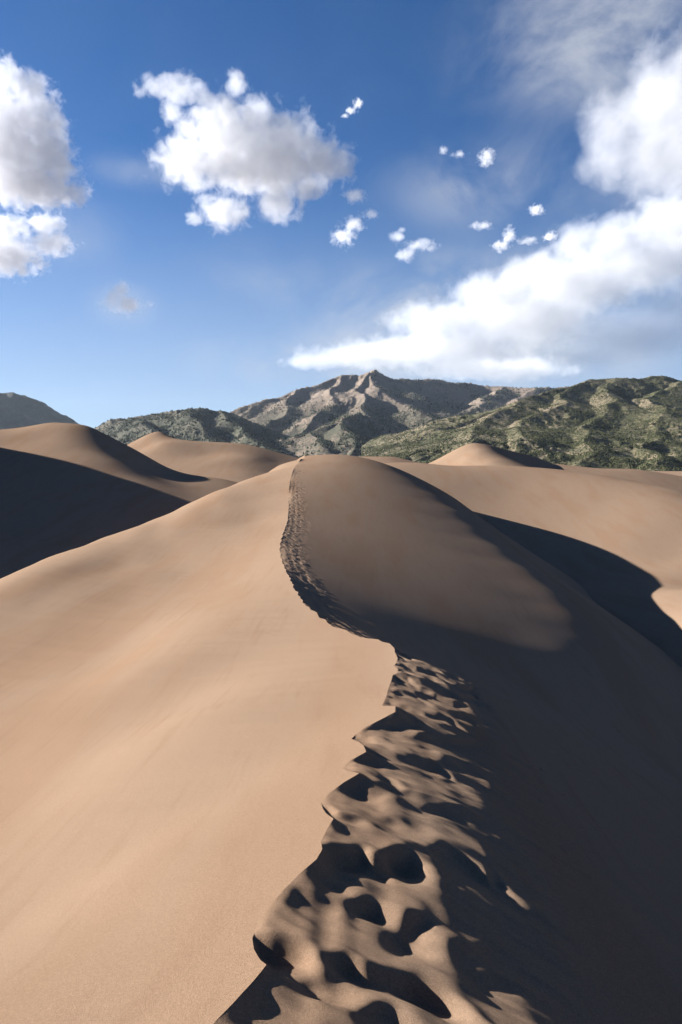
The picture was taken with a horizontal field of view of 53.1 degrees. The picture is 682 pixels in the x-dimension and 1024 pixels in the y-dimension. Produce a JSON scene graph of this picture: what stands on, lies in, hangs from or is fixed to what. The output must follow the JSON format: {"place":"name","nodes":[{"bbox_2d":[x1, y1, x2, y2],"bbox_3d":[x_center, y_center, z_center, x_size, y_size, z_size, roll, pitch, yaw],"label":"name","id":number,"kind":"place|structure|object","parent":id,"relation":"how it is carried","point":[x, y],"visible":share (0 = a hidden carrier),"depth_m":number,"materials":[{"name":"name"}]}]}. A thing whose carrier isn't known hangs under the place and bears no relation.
{"place":"outdoors","nodes":[
{"label":"outdoors","id":0,"kind":"place"},
{"bbox_2d":[0,392,77,429],"bbox_3d":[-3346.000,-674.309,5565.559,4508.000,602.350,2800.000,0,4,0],"label":"mountain","id":1,"kind":"structure","parent":0,"point":[17,411],"depth_m":5351.20,"materials":[{"name":"grey stone"}]},
{"bbox_2d":[0,423,282,578],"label":"sand dune","id":2,"kind":"structure","parent":0,"point":[64,487],"depth_m":109.17,"materials":[{"name":"beige sand"}]},
{"bbox_2d":[94,408,286,453],"bbox_3d":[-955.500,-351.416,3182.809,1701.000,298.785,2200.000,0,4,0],"label":"mountain","id":3,"kind":"structure","parent":0,"point":[197,425],"depth_m":3039.87,"materials":[{"name":"grey stone"}]},
{"bbox_2d":[95,407,293,456],"bbox_3d":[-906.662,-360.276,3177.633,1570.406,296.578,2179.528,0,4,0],"label":"pine forest","id":4,"kind":"object","parent":3,"relation":"on","point":[248,429],"visible":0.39,"depth_m":3038.22,"materials":[{"name":"green plant"}]},
{"bbox_2d":[128,432,298,482],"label":"sand dune","id":5,"kind":"structure","parent":0,"point":[236,462],"depth_m":176.05,"materials":[{"name":"beige sand"}]},
{"bbox_2d":[0,454,681,1023],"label":"sand dune","id":6,"kind":"structure","parent":0,"point":[210,706],"depth_m":6.22,"materials":[{"name":"beige sand"}]},
{"bbox_2d":[0,0,681,427],"label":"sky","id":7,"kind":"structure","parent":0,"point":[225,205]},
{"bbox_2d":[362,457,418,462],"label":"sand dune","id":8,"kind":"structure","parent":0,"point":[389,459],"depth_m":247.20,"materials":[{"name":"beige sand"}]},
{"bbox_2d":[231,370,567,457],"bbox_3d":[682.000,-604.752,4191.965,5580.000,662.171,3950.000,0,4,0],"label":"mountain","id":9,"kind":"structure","parent":0,"point":[335,431],"depth_m":4091.46,"materials":[{"name":"grey stone"}]},
{"bbox_2d":[230,376,536,429],"bbox_3d":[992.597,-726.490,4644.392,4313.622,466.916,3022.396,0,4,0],"label":"burnt forest","id":10,"kind":"object","parent":9,"relation":"on","point":[368,402],"visible":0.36,"depth_m":4195.67,"materials":[{"name":"plant"}]},
{"bbox_2d":[240,370,568,457],"bbox_3d":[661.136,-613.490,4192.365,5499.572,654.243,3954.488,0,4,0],"label":"pine forest","id":11,"kind":"object","parent":9,"relation":"on","point":[352,435],"visible":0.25,"depth_m":3684.48,"materials":[{"name":"green plant"}]},
{"bbox_2d":[235,471,681,1000],"bbox_3d":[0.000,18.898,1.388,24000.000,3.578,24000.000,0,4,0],"label":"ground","id":12,"kind":"structure","parent":0,"point":[678,473],"depth_m":1155.99,"materials":[{"name":"beige sand"}]},
{"bbox_2d":[428,443,553,468],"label":"sand dune","id":13,"kind":"structure","parent":0,"point":[474,454],"depth_m":197.42,"materials":[{"name":"beige sand"}]},
{"bbox_2d":[343,462,681,778],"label":"sand dune","id":14,"kind":"structure","parent":0,"point":[612,545],"depth_m":88.51,"materials":[{"name":"beige sand"}]},
{"bbox_2d":[362,376,681,470],"bbox_3d":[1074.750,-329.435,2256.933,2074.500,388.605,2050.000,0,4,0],"label":"mountain","id":15,"kind":"structure","parent":0,"point":[622,385],"depth_m":2077.10,"materials":[{"name":"beige stone"}]},
{"bbox_2d":[361,375,681,470],"bbox_3d":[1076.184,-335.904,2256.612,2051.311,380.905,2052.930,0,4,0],"label":"juniper scrub","id":16,"kind":"object","parent":15,"relation":"on","point":[659,434],"visible":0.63,"depth_m":1896.80,"materials":[{"name":"green plant"}]},
{"bbox_2d":[549,463,681,489],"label":"sand dune","id":17,"kind":"structure","parent":0,"point":[661,479],"depth_m":208.72,"materials":[{"name":"beige sand"}]}
]}

